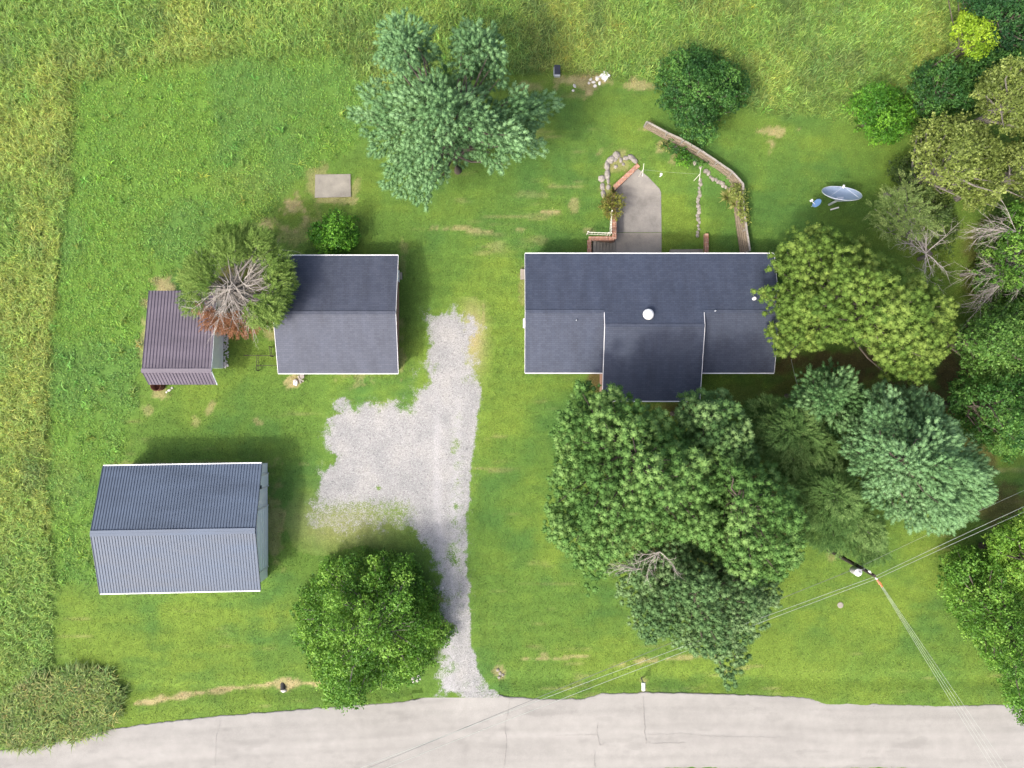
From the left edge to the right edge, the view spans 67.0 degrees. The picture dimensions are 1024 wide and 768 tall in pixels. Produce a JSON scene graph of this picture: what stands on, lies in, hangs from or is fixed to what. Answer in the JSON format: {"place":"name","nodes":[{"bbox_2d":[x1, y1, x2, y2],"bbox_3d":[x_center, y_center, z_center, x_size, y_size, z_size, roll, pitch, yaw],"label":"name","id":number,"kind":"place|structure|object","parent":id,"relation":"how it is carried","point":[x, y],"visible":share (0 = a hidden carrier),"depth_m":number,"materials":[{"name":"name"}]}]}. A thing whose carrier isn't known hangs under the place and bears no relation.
{"place":"outdoors","nodes":[
{"label":"outdoors","id":0,"kind":"place"},
{"bbox_2d":[282,297,498,697],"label":"gravel driveway","id":1,"kind":"structure","parent":0,"point":[398,468],"depth_m":61.95,"materials":[{"name":"grey gravel"}]},
{"bbox_2d":[0,0,1023,767],"bbox_3d":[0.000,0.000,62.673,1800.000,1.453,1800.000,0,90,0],"label":"ground","id":2,"kind":"structure","parent":0,"point":[212,434],"depth_m":62.00,"materials":[{"name":"green plant"}]},
{"bbox_2d":[0,658,131,759],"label":"weed clump","id":3,"kind":"object","parent":2,"relation":"on","point":[21,723],"visible":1,"depth_m":61.48,"materials":[{"name":"green plant"}]},
{"bbox_2d":[150,385,164,390],"bbox_3d":[-28.137,0.130,61.540,0.840,0.920,0.832,0,90,0],"label":"barrel","id":4,"kind":"object","parent":2,"relation":"on","point":[157,387],"visible":0.53,"depth_m":61.56,"materials":[{"name":"metal"}]},
{"bbox_2d":[90,462,268,594],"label":"metal building","id":5,"kind":"structure","parent":2,"relation":"on","point":[181,528],"depth_m":58.07,"materials":[{"name":"grey metal"}]},
{"bbox_2d":[256,505,268,572],"bbox_3d":[-19.531,12.141,60.560,0.085,2.920,4.979,0,90,0],"label":"overhead door","id":6,"kind":"structure","parent":5,"relation":"in","point":[262,515],"depth_m":60.61,"materials":[{"name":"white paint"}]},
{"bbox_2d":[260,473,268,489],"bbox_3d":[-19.518,7.637,60.933,0.100,2.185,1.087,0,90,0],"label":"door","id":7,"kind":"structure","parent":5,"relation":"in","point":[264,477],"depth_m":61.06,"materials":[{"name":"white paint"}]},
{"bbox_2d":[141,291,222,384],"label":"metal shed","id":8,"kind":"structure","parent":2,"relation":"on","point":[177,350],"depth_m":58.90,"materials":[{"name":"grey metal"}]},
{"bbox_2d":[223,331,228,367],"bbox_3d":[-22.918,-2.773,61.981,0.553,0.158,3.059,0,90,0],"label":"rubble","id":9,"kind":"object","parent":2,"relation":"on","point":[225,364],"visible":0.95,"depth_m":61.94,"materials":[{"name":"white stone"}]},
{"bbox_2d":[173,217,300,345],"bbox_3d":[-20.459,-7.513,57.976,10.032,8.464,10.201,0,90,0],"label":"dying cedar tree","id":10,"kind":"object","parent":2,"relation":"on","point":[228,245],"visible":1,"depth_m":56.09,"materials":[{"name":"green plant"}]},
{"bbox_2d":[244,346,276,370],"bbox_3d":[-19.713,-2.022,61.600,2.899,0.800,1.693,-11,90,0],"label":"wire fence","id":11,"kind":"object","parent":2,"relation":"on","point":[270,355],"visible":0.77,"depth_m":61.28,"materials":[{"name":"metal"}]},
{"bbox_2d":[280,682,284,689],"bbox_3d":[-18.400,24.184,62.185,0.400,0.684,0.814,-9,90,0],"label":"culvert pipe","id":12,"kind":"object","parent":2,"relation":"on","point":[282,685],"visible":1,"depth_m":62.00,"materials":[{"name":"grey metal"}]},
{"bbox_2d":[315,174,350,197],"bbox_3d":[-14.323,-15.841,62.050,2.887,0.300,1.888,0,90,0],"label":"concrete pad","id":13,"kind":"object","parent":2,"relation":"on","point":[331,185],"visible":1,"depth_m":61.90,"materials":[{"name":"beige concrete"}]},
{"bbox_2d":[306,207,360,254],"bbox_3d":[-14.034,-11.955,60.512,4.637,5.273,3.993,0,90,0],"label":"shrub","id":14,"kind":"object","parent":2,"relation":"on","point":[338,236],"visible":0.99,"depth_m":59.58,"materials":[{"name":"green plant"}]},
{"bbox_2d":[273,255,399,373],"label":"brick garage","id":15,"kind":"structure","parent":2,"relation":"on","point":[342,317],"depth_m":58.56,"materials":[{"name":"grey"}]},
{"bbox_2d":[289,546,457,715],"bbox_3d":[-11.420,18.758,57.954,12.666,9.002,12.599,-24,90,0],"label":"maple tree","id":16,"kind":"object","parent":2,"relation":"on","point":[367,627],"visible":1,"depth_m":57.98,"materials":[{"name":"green plant"}]},
{"bbox_2d":[346,7,564,212],"bbox_3d":[-4.547,-19.078,54.334,14.989,15.742,14.210,27,90,0],"label":"white pine tree","id":17,"kind":"object","parent":2,"relation":"on","point":[439,108],"visible":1,"depth_m":51.43,"materials":[{"name":"green plant"}]},
{"bbox_2d":[0,0,1011,743],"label":"field weeds","id":18,"kind":"object","parent":2,"relation":"on","point":[236,148],"visible":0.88,"depth_m":61.78,"materials":[{"name":"green plant"}]},
{"bbox_2d":[42,45,980,690],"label":"rough grass","id":19,"kind":"structure","parent":2,"relation":"on","point":[152,231],"depth_m":61.91,"materials":[{"name":"green plant"}]},
{"bbox_2d":[0,0,1023,752],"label":"tall grass","id":20,"kind":"structure","parent":2,"relation":"on","point":[190,28],"depth_m":61.71,"materials":[{"name":"green plant"}]},
{"bbox_2d":[520,269,524,279],"bbox_3d":[0.903,-8.755,61.875,0.479,0.450,0.811,0,90,0],"label":"concrete step","id":21,"kind":"object","parent":2,"relation":"on","point":[522,274],"visible":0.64,"depth_m":61.65,"materials":[{"name":"beige concrete"}]},
{"bbox_2d":[554,65,559,76],"bbox_3d":[3.586,-24.946,61.697,0.515,0.585,0.800,0,90,0],"label":"black box","id":22,"kind":"object","parent":2,"relation":"on","point":[556,70],"visible":1,"depth_m":61.45,"materials":[{"name":"plastic"}]},
{"bbox_2d":[587,240,590,252],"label":"brick wall","id":23,"kind":"structure","parent":2,"relation":"on","point":[588,246],"depth_m":61.87,"materials":[{"name":"red brick"}]},
{"bbox_2d":[586,231,609,235],"bbox_3d":[6.804,-11.926,61.415,1.769,1.270,0.140,3,90,0],"label":"iron railing","id":24,"kind":"object","parent":2,"relation":"on","point":[597,232],"visible":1,"depth_m":60.99,"materials":[{"name":"white metal"}]},
{"bbox_2d":[589,236,613,243],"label":"brick wall","id":25,"kind":"structure","parent":2,"relation":"on","point":[609,239],"depth_m":61.83,"materials":[{"name":"red brick"}]},
{"bbox_2d":[598,175,604,181],"bbox_3d":[7.176,-16.408,61.925,0.565,0.411,0.600,0,90,0],"label":"edging stone","id":26,"kind":"object","parent":2,"relation":"on","point":[601,178],"visible":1,"depth_m":61.82,"materials":[{"name":"stone"}]},
{"bbox_2d":[600,183,604,189],"bbox_3d":[7.229,-15.773,61.938,0.379,0.340,0.670,0,90,0],"label":"edging stone","id":27,"kind":"object","parent":2,"relation":"on","point":[602,186],"visible":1,"depth_m":61.83,"materials":[{"name":"stone"}]},
{"bbox_2d":[592,241,614,252],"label":"basement stairs","id":28,"kind":"structure","parent":2,"relation":"on","point":[602,247],"depth_m":62.66,"materials":[{"name":"concrete"}]},
{"bbox_2d":[599,71,609,81],"bbox_3d":[7.415,-24.588,61.850,0.620,0.340,0.600,42,90,0],"label":"white box","id":29,"kind":"object","parent":2,"relation":"on","point":[605,78],"visible":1,"depth_m":61.68,"materials":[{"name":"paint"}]},
{"bbox_2d":[604,161,609,169],"bbox_3d":[7.615,-17.455,61.934,0.456,0.406,0.829,0,90,0],"label":"edging stone","id":30,"kind":"object","parent":2,"relation":"on","point":[607,166],"visible":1,"depth_m":61.82,"materials":[{"name":"stone"}]},
{"bbox_2d":[605,169,609,179],"bbox_3d":[7.635,-16.759,61.933,0.476,0.397,0.920,0,90,0],"label":"edging stone","id":31,"kind":"object","parent":2,"relation":"on","point":[607,174],"visible":1,"depth_m":61.81,"materials":[{"name":"stone"}]},
{"bbox_2d":[606,155,614,163],"bbox_3d":[7.894,-17.921,61.931,0.583,0.437,0.728,27,90,0],"label":"edging stone","id":32,"kind":"object","parent":2,"relation":"on","point":[610,159],"visible":1,"depth_m":61.80,"materials":[{"name":"stone"}]},
{"bbox_2d":[609,210,612,235],"bbox_3d":[7.840,-12.758,61.415,0.140,1.270,1.880,2,90,0],"label":"iron railing","id":33,"kind":"object","parent":2,"relation":"on","point":[611,223],"visible":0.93,"depth_m":60.99,"materials":[{"name":"white metal"}]},
{"bbox_2d":[597,189,625,220],"bbox_3d":[7.904,-14.109,61.130,2.288,1.794,2.529,0,90,0],"label":"shrub","id":34,"kind":"object","parent":2,"relation":"on","point":[611,206],"visible":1,"depth_m":60.99,"materials":[{"name":"green plant"}]},
{"bbox_2d":[612,214,615,241],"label":"brick wall","id":35,"kind":"structure","parent":2,"relation":"on","point":[614,227],"depth_m":61.85,"materials":[{"name":"red brick"}]},
{"bbox_2d":[613,151,619,158],"bbox_3d":[8.353,-18.294,61.926,0.639,0.433,0.616,0,90,0],"label":"edging stone","id":36,"kind":"object","parent":2,"relation":"on","point":[616,154],"visible":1,"depth_m":61.80,"materials":[{"name":"stone"}]},
{"bbox_2d":[613,164,639,191],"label":"brick wall","id":37,"kind":"structure","parent":2,"relation":"on","point":[624,178],"depth_m":61.83,"materials":[{"name":"red brick"}]},
{"bbox_2d":[541,379,730,597],"bbox_3d":[8.865,7.455,53.007,13.899,18.394,15.747,0,90,0],"label":"deciduous tree","id":38,"kind":"object","parent":2,"relation":"on","point":[618,462],"visible":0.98,"depth_m":49.02,"materials":[{"name":"green plant"}]},
{"bbox_2d":[615,233,661,252],"bbox_3d":[10.322,-11.439,63.475,3.826,0.250,1.856,0,90,0],"label":"patio apron","id":39,"kind":"object","parent":2,"relation":"on","point":[638,242],"visible":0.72,"depth_m":63.35,"materials":[{"name":"concrete"}]},
{"bbox_2d":[616,169,661,231],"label":"patio","id":40,"kind":"structure","parent":2,"relation":"on","point":[642,207],"depth_m":63.35,"materials":[{"name":"concrete"}]},
{"bbox_2d":[641,678,645,690],"bbox_3d":[10.361,23.815,61.448,0.302,1.515,0.620,0,90,0],"label":"mailbox","id":41,"kind":"object","parent":2,"relation":"on","point":[643,687],"visible":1,"depth_m":60.83,"materials":[{"name":"white paint"}]},
{"bbox_2d":[525,253,778,401],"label":"brick house","id":42,"kind":"structure","parent":2,"relation":"on","point":[655,327],"depth_m":58.30,"materials":[{"name":"grey"}]},
{"bbox_2d":[658,141,668,150],"bbox_3d":[12.073,-19.066,61.898,0.768,0.604,0.856,41,90,0],"label":"spiky plant","id":43,"kind":"object","parent":2,"relation":"on","point":[662,147],"visible":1,"depth_m":61.86,"materials":[{"name":"green plant"}]},
{"bbox_2d":[673,145,692,168],"bbox_3d":[13.641,-18.026,61.365,1.510,1.356,1.878,19,90,0],"label":"shrub","id":44,"kind":"object","parent":2,"relation":"on","point":[677,160],"visible":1,"depth_m":61.27,"materials":[{"name":"green plant"}]},
{"bbox_2d":[659,138,708,166],"bbox_3d":[13.590,-18.129,61.762,4.171,1.694,1.524,32,90,0],"label":"shrub","id":45,"kind":"object","parent":2,"relation":"on","point":[674,148],"visible":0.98,"depth_m":61.41,"materials":[{"name":"green plant"}]},
{"bbox_2d":[669,249,702,252],"bbox_3d":[14.284,-10.821,63.200,2.827,0.500,0.264,-1,90,0],"label":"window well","id":46,"kind":"object","parent":2,"relation":"on","point":[686,251],"depth_m":62.95,"materials":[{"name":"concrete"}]},
{"bbox_2d":[606,537,783,692],"bbox_3d":[13.141,14.854,55.530,14.400,13.351,10.804,32,90,0],"label":"pine tree","id":47,"kind":"object","parent":2,"relation":"on","point":[716,597],"visible":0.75,"depth_m":53.57,"materials":[{"name":"green plant"}]},
{"bbox_2d":[643,121,750,252],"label":"retaining wall","id":48,"kind":"structure","parent":2,"relation":"on","point":[743,237],"depth_m":61.42,"materials":[{"name":"brown wood"}]},
{"bbox_2d":[652,38,753,147],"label":"leafy tree","id":49,"kind":"object","parent":2,"relation":"on","point":[697,104],"visible":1,"depth_m":57.52,"materials":[{"name":"green plant"}]},
{"bbox_2d":[703,233,708,252],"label":"brick wall","id":50,"kind":"structure","parent":2,"relation":"on","point":[706,241],"depth_m":62.35,"materials":[{"name":"red brick"}]},
{"bbox_2d":[670,386,763,478],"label":"pine tree","id":51,"kind":"object","parent":2,"relation":"on","point":[707,422],"visible":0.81,"depth_m":50.53,"materials":[{"name":"green plant"}]},
{"bbox_2d":[718,187,735,206],"bbox_3d":[17.330,-14.992,62.230,1.636,1.140,1.849,0,90,0],"label":"spiky plant","id":52,"kind":"object","parent":2,"relation":"on","point":[725,194],"visible":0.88,"depth_m":62.24,"materials":[{"name":"green plant"}]},
{"bbox_2d":[727,199,735,208],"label":"spiky plant","id":53,"kind":"object","parent":2,"relation":"on","point":[732,205],"visible":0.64,"depth_m":62.30,"materials":[{"name":"green plant"}]},
{"bbox_2d":[729,181,751,226],"bbox_3d":[18.029,-14.186,61.070,1.969,1.910,3.693,0,90,0],"label":"shrub","id":54,"kind":"object","parent":2,"relation":"on","point":[740,198],"visible":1,"depth_m":60.82,"materials":[{"name":"green plant"}]},
{"bbox_2d":[706,450,811,586],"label":"pine tree","id":55,"kind":"object","parent":2,"relation":"on","point":[768,540],"visible":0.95,"depth_m":49.70,"materials":[{"name":"green plant"}]},
{"bbox_2d":[741,391,842,483],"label":"cedar tree","id":56,"kind":"object","parent":2,"relation":"on","point":[787,445],"visible":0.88,"depth_m":54.83,"materials":[{"name":"green plant"}]},
{"bbox_2d":[810,199,820,206],"bbox_3d":[23.869,-14.307,61.273,0.724,1.655,0.717,-34,90,0],"label":"dish","id":57,"kind":"object","parent":2,"relation":"on","point":[816,202],"visible":1,"depth_m":60.79,"materials":[{"name":"blue paint"}]},
{"bbox_2d":[782,355,869,438],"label":"white pine tree","id":58,"kind":"object","parent":2,"relation":"on","point":[845,397],"visible":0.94,"depth_m":54.56,"materials":[{"name":"green plant"}]},
{"bbox_2d":[780,442,893,569],"bbox_3d":[23.750,9.724,56.957,7.405,10.496,11.533,-25,90,0],"label":"cedar tree","id":59,"kind":"object","parent":2,"relation":"on","point":[828,513],"visible":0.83,"depth_m":54.80,"materials":[{"name":"green plant"}]},
{"bbox_2d":[822,185,861,205],"bbox_3d":[25.384,-14.683,60.229,2.979,3.747,1.726,0,90,0],"label":"satellite dish","id":60,"kind":"object","parent":2,"relation":"on","point":[839,193],"visible":1,"depth_m":60.16,"materials":[{"name":"grey metal"}]},
{"bbox_2d":[750,220,959,385],"bbox_3d":[24.666,-4.764,53.734,15.658,16.941,11.549,34,90,0],"label":"pine tree","id":61,"kind":"object","parent":2,"relation":"on","point":[905,316],"visible":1,"depth_m":51.22,"materials":[{"name":"green plant"}]},
{"bbox_2d":[827,550,882,586],"bbox_3d":[25.568,13.658,58.275,1.471,8.055,0.898,21,90,0],"label":"utility pole","id":62,"kind":"object","parent":2,"relation":"on","point":[856,571],"visible":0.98,"depth_m":56.15,"materials":[{"name":"brown wood"}]},
{"bbox_2d":[369,567,858,767],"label":"power line","id":63,"kind":"object","parent":62,"relation":"attached to","point":[586,677],"visible":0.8,"depth_m":56.76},
{"bbox_2d":[361,577,872,767],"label":"power line","id":64,"kind":"object","parent":62,"relation":"attached to","point":[599,677],"visible":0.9,"depth_m":54.95,"materials":[{"name":"metal"}]},
{"bbox_2d":[387,579,874,767],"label":"power line","id":65,"kind":"object","parent":62,"relation":"attached to","point":[614,678],"visible":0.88,"depth_m":55.04,"materials":[{"name":"metal"}]},
{"bbox_2d":[875,577,990,765],"bbox_3d":[32.517,24.843,54.589,0.016,0.395,26.633,-32,90,0],"label":"power line","id":66,"kind":"object","parent":62,"relation":"attached to","point":[932,671],"visible":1,"depth_m":54.66,"materials":[{"name":"metal"}]},
{"bbox_2d":[883,589,995,766],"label":"power line","id":67,"kind":"object","parent":62,"relation":"attached to","point":[939,678],"visible":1,"depth_m":54.73,"materials":[{"name":"metal"}]},
{"bbox_2d":[883,588,999,765],"bbox_3d":[33.157,24.973,54.656,0.016,0.330,26.825,-34,90,0],"label":"power line","id":68,"kind":"object","parent":62,"relation":"attached to","point":[941,677],"visible":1,"depth_m":54.73,"materials":[{"name":"metal"}]},
{"bbox_2d":[879,581,1006,767],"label":"power line","id":69,"kind":"object","parent":62,"relation":"attached to","point":[943,675],"visible":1,"depth_m":54.72,"materials":[{"name":"metal"}]},
{"bbox_2d":[862,490,1023,565],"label":"power line","id":70,"kind":"object","parent":62,"relation":"attached to","point":[932,532],"visible":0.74,"depth_m":56.60,"materials":[{"name":"metal"}]},
{"bbox_2d":[877,507,1022,575],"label":"power line","id":71,"kind":"object","parent":62,"relation":"attached to","point":[948,541],"visible":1,"depth_m":54.66,"materials":[{"name":"metal"}]},
{"bbox_2d":[879,512,1022,577],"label":"power line","id":72,"kind":"object","parent":62,"relation":"attached to","point":[951,544],"visible":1,"depth_m":54.78,"materials":[{"name":"metal"}]},
{"bbox_2d":[839,79,924,146],"bbox_3d":[29.306,-21.309,59.318,8.187,8.406,5.293,-23,90,0],"label":"shrub","id":73,"kind":"object","parent":2,"relation":"on","point":[880,115],"visible":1,"depth_m":58.65,"materials":[{"name":"green plant"}]},
{"bbox_2d":[863,169,958,294],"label":"half bare tree","id":74,"kind":"object","parent":2,"relation":"on","point":[909,233],"visible":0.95,"depth_m":55.02,"materials":[{"name":"green plant"}]},
{"bbox_2d":[835,377,999,536],"bbox_3d":[28.829,5.408,54.668,14.129,15.073,10.434,19,90,0],"label":"white pine tree","id":75,"kind":"object","parent":2,"relation":"on","point":[895,461],"visible":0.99,"depth_m":51.26,"materials":[{"name":"green plant"}]},
{"bbox_2d":[885,152,962,258],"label":"leafy tree","id":76,"kind":"object","parent":2,"relation":"on","point":[947,215],"visible":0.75,"depth_m":57.91,"materials":[{"name":"green plant"}]},
{"bbox_2d":[905,53,979,125],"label":"leafy tree","id":77,"kind":"object","parent":2,"relation":"on","point":[947,98],"visible":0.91,"depth_m":57.50,"materials":[{"name":"green plant"}]},
{"bbox_2d":[883,109,1009,212],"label":"oak tree","id":78,"kind":"object","parent":2,"relation":"on","point":[958,150],"visible":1,"depth_m":54.19,"materials":[{"name":"green plant"}]},
{"bbox_2d":[917,8,999,78],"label":"leafy tree","id":79,"kind":"object","parent":2,"relation":"on","point":[966,24],"visible":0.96,"depth_m":54.88,"materials":[{"name":"yellow plant"}]},
{"bbox_2d":[925,293,1023,389],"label":"broadleaf tree","id":80,"kind":"object","parent":2,"relation":"on","point":[988,336],"visible":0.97,"depth_m":53.89,"materials":[{"name":"green plant"}]},
{"bbox_2d":[930,367,1023,465],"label":"broadleaf tree","id":81,"kind":"object","parent":2,"relation":"on","point":[975,406],"visible":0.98,"depth_m":54.99,"materials":[{"name":"green plant"}]},
{"bbox_2d":[935,544,1023,725],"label":"broadleaf tree","id":82,"kind":"object","parent":2,"relation":"on","point":[1003,638],"visible":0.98,"depth_m":55.90,"materials":[{"name":"green plant"}]},
{"bbox_2d":[939,52,1023,141],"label":"oak tree","id":83,"kind":"object","parent":2,"relation":"on","point":[1005,106],"visible":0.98,"depth_m":52.90,"materials":[{"name":"green plant"}]},
{"bbox_2d":[945,186,1023,331],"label":"half bare tree","id":84,"kind":"object","parent":2,"relation":"on","point":[1014,260],"visible":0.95,"depth_m":55.93,"materials":[{"name":"green plant"}]},
{"bbox_2d":[948,0,1023,65],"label":"leafy tree","id":85,"kind":"object","parent":2,"relation":"on","point":[1008,28],"visible":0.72,"depth_m":55.75,"materials":[{"name":"green plant"}]},
{"bbox_2d":[953,135,1023,202],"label":"oak tree","id":86,"kind":"object","parent":2,"relation":"on","point":[1017,163],"visible":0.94,"depth_m":55.13,"materials":[{"name":"green plant"}]},
{"bbox_2d":[957,44,1023,113],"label":"leafy tree","id":87,"kind":"object","parent":2,"relation":"on","point":[976,72],"visible":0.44,"depth_m":56.74,"materials":[{"name":"green plant"}]},
{"bbox_2d":[969,208,1023,332],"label":"leafy tree","id":88,"kind":"object","parent":2,"relation":"on","point":[983,246],"visible":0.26,"depth_m":58.41,"materials":[{"name":"green plant"}]},
{"bbox_2d":[978,507,1023,608],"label":"broadleaf tree","id":89,"kind":"object","parent":2,"relation":"on","point":[1009,547],"visible":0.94,"depth_m":55.48,"materials":[{"name":"green plant"}]},
{"bbox_2d":[0,692,1023,767],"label":"road","id":90,"kind":"structure","parent":0,"point":[650,730],"depth_m":61.93,"materials":[{"name":"grey asphalt"}]}
]}

